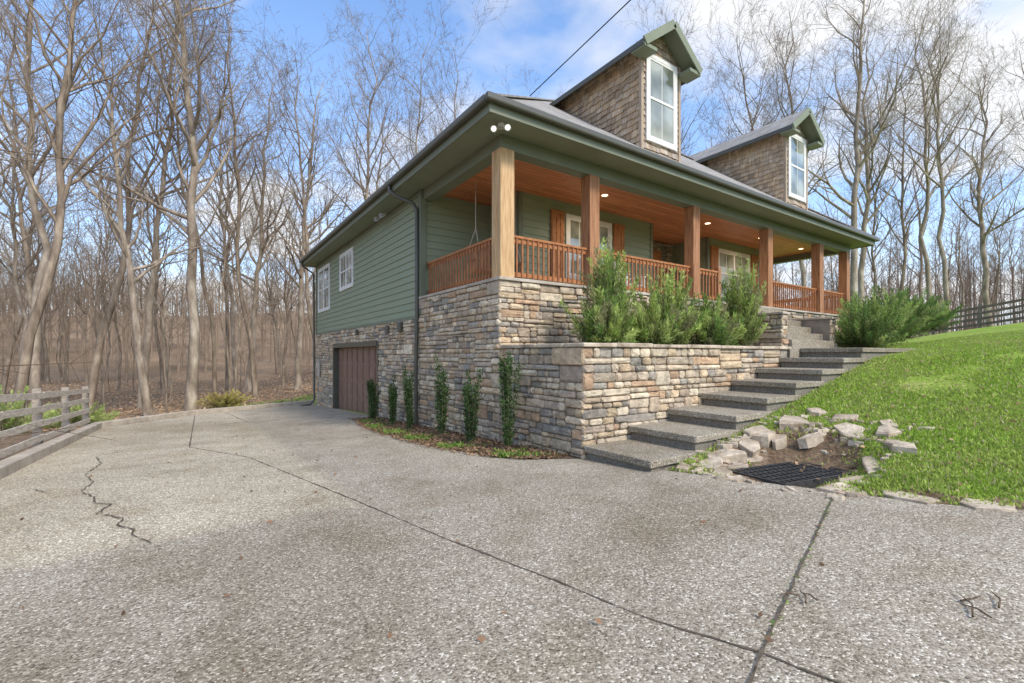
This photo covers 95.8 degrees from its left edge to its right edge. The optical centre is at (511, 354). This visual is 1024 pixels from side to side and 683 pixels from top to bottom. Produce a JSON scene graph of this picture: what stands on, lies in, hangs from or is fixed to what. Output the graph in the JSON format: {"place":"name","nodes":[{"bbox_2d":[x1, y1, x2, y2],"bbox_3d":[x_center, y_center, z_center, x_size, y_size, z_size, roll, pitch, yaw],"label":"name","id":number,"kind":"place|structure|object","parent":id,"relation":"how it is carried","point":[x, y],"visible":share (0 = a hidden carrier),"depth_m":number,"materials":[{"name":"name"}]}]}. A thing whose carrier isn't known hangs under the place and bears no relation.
{"place":"outdoors","nodes":[
{"label":"outdoors","id":0,"kind":"place"},
{"bbox_2d":[0,404,1023,682],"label":"driveway","id":1,"kind":"structure","parent":0,"point":[324,586],"depth_m":2.74,"materials":[{"name":"concrete"}]},
{"bbox_2d":[301,186,418,424],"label":"downspouts","id":2,"kind":"object","parent":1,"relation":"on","point":[401,198],"visible":0.94,"depth_m":10.51,"materials":[{"name":"metal"}]},
{"bbox_2d":[348,416,579,458],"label":"bed mulch","id":3,"kind":"object","parent":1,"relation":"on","point":[455,437],"visible":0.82,"depth_m":7.84,"materials":[{"name":"brown plant"}]},
{"bbox_2d":[433,355,449,434],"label":"columnar holly","id":4,"kind":"object","parent":3,"relation":"on","point":[442,416],"visible":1,"depth_m":8.62,"materials":[{"name":"green plant"}]},
{"bbox_2d":[359,418,558,459],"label":"bed weeds","id":5,"kind":"object","parent":3,"relation":"on","point":[455,444],"visible":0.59,"depth_m":7.36,"materials":[{"name":"green plant"}]},
{"bbox_2d":[461,366,485,440],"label":"columnar holly","id":6,"kind":"object","parent":3,"relation":"on","point":[470,421],"visible":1,"depth_m":7.66,"materials":[{"name":"green plant"}]},
{"bbox_2d":[497,348,523,448],"bbox_3d":[-0.043,0.671,6.877,0.371,1.555,0.431,0,0,27],"label":"columnar holly","id":7,"kind":"object","parent":3,"relation":"on","point":[507,393],"visible":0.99,"depth_m":6.83,"materials":[{"name":"green plant"}]},
{"bbox_2d":[108,413,841,682],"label":"driveway joints","id":8,"kind":"object","parent":1,"relation":"on","point":[760,653],"visible":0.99,"depth_m":2.29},
{"bbox_2d":[730,462,854,487],"bbox_3d":[3.024,1.339,5.000,1.060,0.162,0.720,-1,-2,-20],"label":"drain grate","id":9,"kind":"object","parent":1,"relation":"on","point":[787,473],"visible":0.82,"depth_m":4.91,"materials":[{"name":"metal"}]},
{"bbox_2d":[0,311,1023,509],"bbox_3d":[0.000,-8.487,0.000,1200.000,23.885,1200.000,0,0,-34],"label":"ground","id":10,"kind":"structure","parent":0,"point":[265,368],"depth_m":32.28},
{"bbox_2d":[0,386,89,457],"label":"wooden rail fence","id":11,"kind":"object","parent":10,"relation":"on","point":[38,408],"visible":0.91,"depth_m":8.23,"materials":[{"name":"grey wood"}]},
{"bbox_2d":[0,155,90,383],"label":"bare tree","id":12,"kind":"object","parent":10,"relation":"on","point":[45,350],"visible":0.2,"depth_m":45.40,"materials":[{"name":"brown plant"}]},
{"bbox_2d":[3,177,97,386],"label":"bare tree","id":13,"kind":"object","parent":10,"relation":"on","point":[67,381],"visible":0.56,"depth_m":33.44,"materials":[{"name":"brown plant"}]},
{"bbox_2d":[0,63,116,393],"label":"bare tree","id":14,"kind":"object","parent":10,"relation":"on","point":[4,381],"visible":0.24,"depth_m":35.59,"materials":[{"name":"brown plant"}]},
{"bbox_2d":[0,51,125,417],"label":"bare tree","id":15,"kind":"object","parent":10,"relation":"on","point":[11,208],"visible":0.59,"depth_m":22.32,"materials":[{"name":"brown plant"}]},
{"bbox_2d":[0,1,144,386],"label":"bare tree","id":16,"kind":"object","parent":10,"relation":"on","point":[20,224],"visible":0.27,"depth_m":30.67,"materials":[{"name":"brown plant"}]},
{"bbox_2d":[0,0,192,418],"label":"bare tree","id":17,"kind":"object","parent":10,"relation":"on","point":[34,380],"visible":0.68,"depth_m":19.23,"materials":[{"name":"brown plant"}]},
{"bbox_2d":[55,134,152,391],"bbox_3d":[-34.223,-7.314,39.189,6.455,21.842,7.353,1,-1,2],"label":"bare tree","id":18,"kind":"object","parent":10,"relation":"on","point":[120,350],"visible":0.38,"depth_m":38.57,"materials":[{"name":"brown plant"}]},
{"bbox_2d":[0,0,243,427],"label":"bare tree","id":19,"kind":"object","parent":10,"relation":"on","point":[31,328],"visible":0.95,"depth_m":16.02,"materials":[{"name":"brown plant"}]},
{"bbox_2d":[5,0,251,415],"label":"bare tree","id":20,"kind":"object","parent":10,"relation":"on","point":[125,247],"visible":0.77,"depth_m":19.15,"materials":[{"name":"brown plant"}]},
{"bbox_2d":[0,0,260,414],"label":"bare tree","id":21,"kind":"object","parent":10,"relation":"on","point":[97,359],"visible":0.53,"depth_m":22.14,"materials":[{"name":"brown plant"}]},
{"bbox_2d":[0,0,273,410],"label":"bare tree","id":22,"kind":"object","parent":10,"relation":"on","point":[192,390],"visible":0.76,"depth_m":21.77,"materials":[{"name":"brown plant"}]},
{"bbox_2d":[66,87,209,386],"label":"bare tree","id":23,"kind":"object","parent":10,"relation":"on","point":[164,304],"visible":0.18,"depth_m":45.20,"materials":[{"name":"brown plant"}]},
{"bbox_2d":[72,114,214,394],"bbox_3d":[-26.359,-7.295,33.677,7.030,21.524,8.022,-3,-2,38],"label":"bare tree","id":24,"kind":"object","parent":10,"relation":"on","point":[159,346],"visible":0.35,"depth_m":33.83,"materials":[{"name":"brown plant"}]},
{"bbox_2d":[0,0,303,408],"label":"bare tree","id":25,"kind":"object","parent":10,"relation":"on","point":[148,325],"visible":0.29,"depth_m":24.52,"materials":[{"name":"brown plant"}]},
{"bbox_2d":[0,400,314,479],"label":"curb","id":26,"kind":"structure","parent":10,"relation":"on","point":[14,463],"depth_m":10.14,"materials":[{"name":"concrete"}]},
{"bbox_2d":[0,369,316,432],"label":"forest leaf litter","id":27,"kind":"object","parent":10,"relation":"on","point":[172,403],"visible":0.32,"depth_m":31.45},
{"bbox_2d":[75,0,259,395],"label":"bare tree","id":28,"kind":"object","parent":10,"relation":"on","point":[214,363],"visible":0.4,"depth_m":26.11,"materials":[{"name":"brown plant"}]},
{"bbox_2d":[127,0,315,397],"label":"bare tree","id":29,"kind":"object","parent":10,"relation":"on","point":[255,388],"visible":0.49,"depth_m":27.19,"materials":[{"name":"brown plant"}]},
{"bbox_2d":[164,27,288,392],"bbox_3d":[-22.796,-10.174,37.401,8.776,27.599,10.015,2,1,-12],"label":"bare tree","id":30,"kind":"object","parent":10,"relation":"on","point":[226,332],"visible":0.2,"depth_m":36.85,"materials":[{"name":"brown plant"}]},
{"bbox_2d":[125,48,330,393],"bbox_3d":[-17.140,-8.996,30.047,10.556,24.368,11.067,2,2,-2],"label":"bare tree","id":31,"kind":"object","parent":10,"relation":"on","point":[248,383],"visible":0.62,"depth_m":30.82,"materials":[{"name":"brown plant"}]},
{"bbox_2d":[139,40,321,391],"bbox_3d":[-20.430,-9.341,34.742,10.436,25.772,11.405,3,2,41],"label":"bare tree","id":32,"kind":"object","parent":10,"relation":"on","point":[233,350],"visible":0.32,"depth_m":34.12,"materials":[{"name":"brown plant"}]},
{"bbox_2d":[217,191,312,369],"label":"bare tree","id":33,"kind":"object","parent":10,"relation":"on","point":[273,309],"visible":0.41,"depth_m":41.40,"materials":[{"name":"brown plant"}]},
{"bbox_2d":[242,182,319,386],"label":"bare tree","id":34,"kind":"object","parent":10,"relation":"on","point":[287,333],"visible":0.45,"depth_m":37.79,"materials":[{"name":"brown plant"}]},
{"bbox_2d":[206,0,378,366],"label":"bare tree","id":35,"kind":"object","parent":10,"relation":"on","point":[306,235],"visible":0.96,"depth_m":24.31,"materials":[{"name":"brown plant"}]},
{"bbox_2d":[212,33,382,390],"bbox_3d":[-13.084,-9.060,29.417,10.891,24.106,10.388,2,2,44],"label":"bare tree","id":36,"kind":"object","parent":10,"relation":"on","point":[298,367],"visible":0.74,"depth_m":30.08,"materials":[{"name":"brown plant"}]},
{"bbox_2d":[274,0,432,225],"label":"bare tree","id":37,"kind":"object","parent":10,"relation":"on","point":[361,186],"visible":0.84,"depth_m":32.24,"materials":[{"name":"brown plant"}]},
{"bbox_2d":[308,50,431,226],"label":"bare tree","id":38,"kind":"object","parent":10,"relation":"on","point":[378,177],"visible":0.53,"depth_m":36.98,"materials":[{"name":"brown plant"}]},
{"bbox_2d":[339,0,473,181],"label":"bare tree","id":39,"kind":"object","parent":10,"relation":"on","point":[413,117],"visible":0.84,"depth_m":28.63,"materials":[{"name":"brown plant"}]},
{"bbox_2d":[394,0,508,166],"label":"bare tree","id":40,"kind":"object","parent":10,"relation":"on","point":[430,92],"visible":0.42,"depth_m":33.68,"materials":[{"name":"brown plant"}]},
{"bbox_2d":[0,122,1023,385],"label":"distant forest","id":41,"kind":"object","parent":10,"relation":"on","point":[266,292],"visible":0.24,"depth_m":61.30,"materials":[{"name":"brown plant"}]},
{"bbox_2d":[0,171,1023,412],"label":"forest understory","id":42,"kind":"object","parent":10,"relation":"on","point":[103,370],"visible":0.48,"depth_m":26.04,"materials":[{"name":"brown plant"}]},
{"bbox_2d":[317,286,841,436],"bbox_3d":[2.213,0.700,17.214,14.596,3.800,15.696,0,0,-34],"label":"foundation","id":43,"kind":"object","parent":10,"relation":"on","point":[820,326],"visible":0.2,"depth_m":9.60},
{"bbox_2d":[333,341,379,416],"bbox_3d":[-5.119,0.960,15.129,0.250,2.680,5.190,0,0,-34],"label":"jamb","id":44,"kind":"object","parent":43,"relation":"attached to","point":[336,347],"visible":0.45,"depth_m":17.12,"materials":[{"name":"metal"}]},
{"bbox_2d":[339,346,376,413],"bbox_3d":[-5.028,0.955,15.191,0.070,2.390,4.950,0,0,-34],"label":"garage door","id":45,"kind":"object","parent":44,"relation":"attached to","point":[357,368],"visible":0.74,"depth_m":15.32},
{"bbox_2d":[315,280,843,440],"bbox_3d":[0.916,0.570,12.773,20.447,3.656,10.249,0,0,10],"label":"stone veneer","id":46,"kind":"object","parent":43,"relation":"on","point":[493,288],"visible":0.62,"depth_m":9.05,"materials":[{"name":"stone"}]},
{"bbox_2d":[418,276,838,316],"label":"porch floor","id":47,"kind":"structure","parent":46,"relation":"on","point":[520,280],"depth_m":8.70,"materials":[{"name":"wood"}]},
{"bbox_2d":[426,196,489,294],"bbox_3d":[-1.309,-2.515,11.087,1.870,2.430,0.026,0,0,-34],"label":"porch siding","id":48,"kind":"object","parent":47,"relation":"on","point":[450,225],"visible":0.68,"depth_m":11.01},
{"bbox_2d":[429,241,490,293],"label":"balusters","id":49,"kind":"object","parent":47,"relation":"on","point":[442,275],"visible":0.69,"depth_m":9.32,"materials":[{"name":"brown wood"}]},
{"bbox_2d":[492,147,513,277],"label":"porch column","id":50,"kind":"structure","parent":47,"relation":"on","point":[502,211],"depth_m":7.93,"materials":[{"name":"brown wood"}]},
{"bbox_2d":[516,238,582,284],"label":"balusters","id":51,"kind":"object","parent":47,"relation":"on","point":[558,262],"visible":1,"depth_m":8.58,"materials":[{"name":"brown wood"}]},
{"bbox_2d":[520,191,651,292],"bbox_3d":[2.079,-2.515,11.831,4.600,2.430,0.026,0,0,-34],"label":"porch siding","id":52,"kind":"object","parent":47,"relation":"on","point":[536,216],"visible":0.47,"depth_m":11.14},
{"bbox_2d":[565,213,611,279],"bbox_3d":[1.967,-2.650,11.728,1.580,1.580,0.050,0,0,-34],"label":"frame","id":53,"kind":"object","parent":52,"relation":"attached to","point":[569,217],"visible":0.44,"depth_m":11.35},
{"bbox_2d":[551,209,757,298],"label":"shutters","id":54,"kind":"object","parent":53,"relation":"attached to","point":[557,226],"visible":0.56,"depth_m":12.20,"materials":[{"name":"brown wood"}]},
{"bbox_2d":[581,174,598,285],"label":"porch column","id":55,"kind":"structure","parent":47,"relation":"on","point":[590,212],"depth_m":9.13,"materials":[{"name":"red wood"}]},
{"bbox_2d":[514,235,586,284],"bbox_3d":[0.710,-1.738,8.643,1.800,0.725,0.090,0,0,-34],"label":"railing","id":56,"kind":"object","parent":55,"relation":"attached to","point":[525,239],"visible":0.48,"depth_m":8.57,"materials":[{"name":"brown wood"}]},
{"bbox_2d":[599,253,687,294],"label":"balusters","id":57,"kind":"object","parent":47,"relation":"on","point":[650,273],"visible":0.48,"depth_m":10.14,"materials":[{"name":"brown wood"}]},
{"bbox_2d":[684,206,699,298],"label":"porch column","id":58,"kind":"structure","parent":47,"relation":"on","point":[692,237],"depth_m":11.02,"materials":[{"name":"red wood"}]},
{"bbox_2d":[759,228,772,306],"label":"porch column","id":59,"kind":"structure","parent":47,"relation":"on","point":[766,255],"depth_m":12.98,"materials":[{"name":"red wood"}]},
{"bbox_2d":[773,283,815,311],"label":"balusters","id":60,"kind":"object","parent":47,"relation":"on","point":[782,295],"visible":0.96,"depth_m":13.90,"materials":[{"name":"brown wood"}]},
{"bbox_2d":[811,244,823,312],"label":"porch column","id":61,"kind":"structure","parent":47,"relation":"on","point":[817,266],"depth_m":14.78,"materials":[{"name":"red wood"}]},
{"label":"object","id":62,"kind":"object","parent":43,"relation":"on","visible":0},
{"bbox_2d":[316,190,709,334],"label":"corner trim","id":63,"kind":"structure","parent":62,"relation":"attached to","point":[419,195],"depth_m":10.64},
{"bbox_2d":[317,198,417,332],"bbox_3d":[-5.178,-2.315,15.059,0.026,2.830,10.900,0,0,-34],"label":"side siding","id":64,"kind":"object","parent":63,"relation":"attached to","point":[382,289],"visible":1,"depth_m":12.93,"materials":[{"name":"wood"}]},
{"bbox_2d":[424,134,849,264],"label":"porch beam","id":65,"kind":"structure","parent":62,"relation":"attached to","point":[476,162],"depth_m":9.80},
{"bbox_2d":[304,113,870,266],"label":"soffit","id":66,"kind":"structure","parent":65,"relation":"on","point":[475,138],"depth_m":9.70,"materials":[{"name":"wood"}]},
{"bbox_2d":[303,102,874,267],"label":"fascia","id":67,"kind":"structure","parent":66,"relation":"on","point":[481,114],"depth_m":9.24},
{"bbox_2d":[299,91,879,262],"bbox_3d":[1.778,-3.921,17.695,15.690,0.122,15.310,0,0,-34],"label":"gutter","id":68,"kind":"object","parent":67,"relation":"attached to","point":[476,106],"visible":0.78,"depth_m":9.12,"materials":[{"name":"metal"}]},
{"bbox_2d":[496,93,875,236],"bbox_3d":[1.775,-6.812,17.699,15.636,5.691,15.266,0,0,-34],"label":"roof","id":69,"kind":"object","parent":67,"relation":"on","point":[684,155],"visible":0.21,"depth_m":15.83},
{"bbox_2d":[549,19,702,162],"bbox_3d":[2.248,-5.929,12.769,2.151,3.458,5.270,0,0,-34],"label":"dormer","id":70,"kind":"object","parent":69,"relation":"on","point":[632,94],"visible":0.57,"depth_m":10.97,"materials":[{"name":"brown wood"}]},
{"bbox_2d":[645,54,676,151],"bbox_3d":[3.531,-5.925,10.896,1.120,2.030,0.050,0,0,-34],"label":"dormer window","id":71,"kind":"structure","parent":70,"relation":"in","point":[660,75],"depth_m":10.87,"materials":[{"name":"white glass"}]},
{"bbox_2d":[689,107,824,210],"bbox_3d":[7.760,-5.933,16.544,2.171,3.465,5.270,0,0,-34],"label":"dormer","id":72,"kind":"object","parent":69,"relation":"on","point":[770,159],"visible":0.48,"depth_m":14.83,"materials":[{"name":"brown wood"}]},
{"bbox_2d":[788,134,805,202],"bbox_3d":[9.042,-5.925,14.671,1.140,2.030,0.050,0,0,-34],"label":"dormer window","id":73,"kind":"structure","parent":72,"relation":"in","point":[796,144],"depth_m":14.66,"materials":[{"name":"white glass"}]},
{"bbox_2d":[501,347,781,454],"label":"stone retaining wall","id":74,"kind":"structure","parent":10,"relation":"on","point":[519,354],"depth_m":6.87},
{"bbox_2d":[499,347,786,458],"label":"wall stones","id":75,"kind":"object","parent":74,"relation":"attached to","point":[584,375],"depth_m":6.75,"materials":[{"name":"stone"}]},
{"bbox_2d":[500,343,791,349],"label":"wall coping","id":76,"kind":"structure","parent":74,"relation":"on","point":[634,345],"depth_m":6.93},
{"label":"planter soil","id":77,"kind":"structure","parent":74,"relation":"on","visible":0},
{"bbox_2d":[557,235,639,333],"bbox_3d":[1.529,-1.027,7.745,1.242,1.972,1.309,0,0,25],"label":"juniper shrub","id":78,"kind":"object","parent":77,"relation":"on","point":[606,284],"visible":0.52,"depth_m":7.50,"materials":[{"name":"green plant"}]},
{"bbox_2d":[569,294,642,342],"bbox_3d":[1.430,-0.446,7.410,1.092,1.048,1.070,0,0,-34],"label":"juniper shrub","id":79,"kind":"object","parent":77,"relation":"on","point":[595,328],"visible":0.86,"depth_m":7.12,"materials":[{"name":"green plant"}]},
{"bbox_2d":[627,291,683,344],"bbox_3d":[2.368,-0.523,8.090,1.323,1.172,1.068,0,0,-4],"label":"juniper shrub","id":80,"kind":"object","parent":77,"relation":"on","point":[652,334],"visible":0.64,"depth_m":7.84,"materials":[{"name":"green plant"}]},
{"bbox_2d":[633,265,706,344],"bbox_3d":[2.888,-0.836,8.601,1.839,1.709,1.285,0,0,-34],"label":"juniper shrub","id":81,"kind":"object","parent":77,"relation":"on","point":[667,300],"visible":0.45,"depth_m":8.45,"materials":[{"name":"green plant"}]},
{"bbox_2d":[683,307,740,345],"bbox_3d":[3.774,-0.446,8.897,1.142,1.003,0.974,0,0,-34],"label":"juniper shrub","id":82,"kind":"object","parent":77,"relation":"on","point":[713,333],"visible":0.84,"depth_m":8.76,"materials":[{"name":"green plant"}]},
{"bbox_2d":[684,291,745,345],"bbox_3d":[4.115,-0.607,9.481,1.240,1.334,1.388,0,0,34],"label":"juniper shrub","id":83,"kind":"object","parent":77,"relation":"on","point":[718,306],"visible":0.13,"depth_m":9.34,"materials":[{"name":"green plant"}]},
{"bbox_2d":[719,253,767,345],"bbox_3d":[4.925,-1.136,10.094,1.361,2.191,1.196,0,0,-34],"label":"juniper shrub","id":84,"kind":"object","parent":77,"relation":"on","point":[743,301],"visible":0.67,"depth_m":9.88,"materials":[{"name":"green plant"}]},
{"bbox_2d":[584,348,915,471],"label":"garden steps","id":85,"kind":"structure","parent":10,"relation":"on","point":[684,433],"depth_m":6.80,"materials":[{"name":"concrete"}]},
{"bbox_2d":[758,307,833,347],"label":"porch steps","id":86,"kind":"structure","parent":85,"relation":"on","point":[799,335],"depth_m":11.34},
{"bbox_2d":[694,3,815,148],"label":"bare tree","id":87,"kind":"object","parent":10,"relation":"on","point":[740,91],"visible":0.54,"depth_m":31.88,"materials":[{"name":"brown plant"}]},
{"bbox_2d":[688,0,842,182],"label":"bare tree","id":88,"kind":"object","parent":10,"relation":"on","point":[744,81],"visible":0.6,"depth_m":33.06,"materials":[{"name":"brown plant"}]},
{"bbox_2d":[698,0,902,310],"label":"bare tree","id":89,"kind":"object","parent":10,"relation":"on","point":[801,262],"visible":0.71,"depth_m":33.47,"materials":[{"name":"brown plant"}]},
{"bbox_2d":[671,408,1016,511],"bbox_3d":[4.730,1.079,3.480,2.813,0.669,6.485,0,0,-34],"label":"rock border","id":90,"kind":"object","parent":10,"relation":"on","point":[752,440],"visible":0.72,"depth_m":5.43,"materials":[{"name":"stone"}]},
{"bbox_2d":[665,329,1023,508],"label":"grass","id":91,"kind":"structure","parent":10,"relation":"on","point":[912,358],"depth_m":5.69,"materials":[{"name":"green plant"}]},
{"bbox_2d":[829,295,908,347],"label":"spreading juniper","id":92,"kind":"object","parent":10,"relation":"on","point":[857,330],"visible":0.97,"depth_m":11.40,"materials":[{"name":"green plant"}]},
{"bbox_2d":[790,0,959,305],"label":"bare tree","id":93,"kind":"object","parent":10,"relation":"on","point":[858,165],"visible":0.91,"depth_m":29.73,"materials":[{"name":"brown plant"}]},
{"bbox_2d":[808,0,956,303],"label":"bare tree","id":94,"kind":"object","parent":10,"relation":"on","point":[867,190],"visible":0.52,"depth_m":33.84,"materials":[{"name":"brown plant"}]},
{"bbox_2d":[838,284,937,346],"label":"spreading juniper","id":95,"kind":"object","parent":10,"relation":"on","point":[903,327],"visible":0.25,"depth_m":12.24,"materials":[{"name":"green plant"}]},
{"bbox_2d":[827,79,953,290],"bbox_3d":[31.648,-12.472,40.303,9.490,23.918,8.411,0,0,-7],"label":"bare tree","id":96,"kind":"object","parent":10,"relation":"on","point":[873,233],"visible":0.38,"depth_m":39.99,"materials":[{"name":"brown plant"}]},
{"bbox_2d":[865,285,958,333],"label":"spreading juniper","id":97,"kind":"object","parent":10,"relation":"on","point":[920,311],"visible":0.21,"depth_m":13.24,"materials":[{"name":"green plant"}]},
{"bbox_2d":[835,16,1004,293],"bbox_3d":[32.508,-14.158,37.852,9.854,27.280,8.636,-2,1,27],"label":"bare tree","id":98,"kind":"object","parent":10,"relation":"on","point":[903,218],"visible":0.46,"depth_m":37.98,"materials":[{"name":"brown plant"}]},
{"bbox_2d":[845,0,1023,335],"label":"bare tree","id":99,"kind":"object","parent":10,"relation":"on","point":[921,239],"visible":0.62,"depth_m":33.32,"materials":[{"name":"brown plant"}]},
{"bbox_2d":[853,0,1023,332],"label":"bare tree","id":100,"kind":"object","parent":10,"relation":"on","point":[941,185],"visible":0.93,"depth_m":28.90,"materials":[{"name":"brown plant"}]},
{"bbox_2d":[904,25,1023,326],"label":"bare tree","id":101,"kind":"object","parent":10,"relation":"on","point":[984,260],"visible":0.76,"depth_m":36.26,"materials":[{"name":"brown plant"}]},
{"bbox_2d":[911,147,1021,330],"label":"bare tree","id":102,"kind":"object","parent":10,"relation":"on","point":[959,244],"visible":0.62,"depth_m":43.17,"materials":[{"name":"brown plant"}]},
{"bbox_2d":[916,298,1023,334],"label":"pasture rail fence","id":103,"kind":"object","parent":10,"relation":"on","point":[980,313],"visible":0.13,"depth_m":24.58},
{"bbox_2d":[952,166,1023,303],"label":"bare tree","id":104,"kind":"object","parent":10,"relation":"on","point":[1002,229],"visible":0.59,"depth_m":45.94,"materials":[{"name":"brown plant"}]},
{"bbox_2d":[957,22,1023,191],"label":"bare tree","id":105,"kind":"object","parent":10,"relation":"on","point":[1009,107],"visible":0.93,"depth_m":31.95,"materials":[{"name":"brown plant"}]},
{"bbox_2d":[0,230,1023,367],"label":"woodland hillside","id":106,"kind":"structure","parent":0,"point":[305,346],"depth_m":80.21,"materials":[{"name":"brown plant"}]},
{"bbox_2d":[0,0,1023,331],"label":"sky","id":107,"kind":"structure","parent":0,"point":[543,34],"materials":[{"name":"blue"}]},
{"bbox_2d":[443,159,825,257],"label":"porch ceiling","id":108,"kind":"structure","parent":0,"point":[666,220],"depth_m":11.48,"materials":[{"name":"wood"}]},
{"bbox_2d":[507,97,830,219],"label":"hip roof","id":109,"kind":"structure","parent":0,"point":[543,105],"depth_m":11.42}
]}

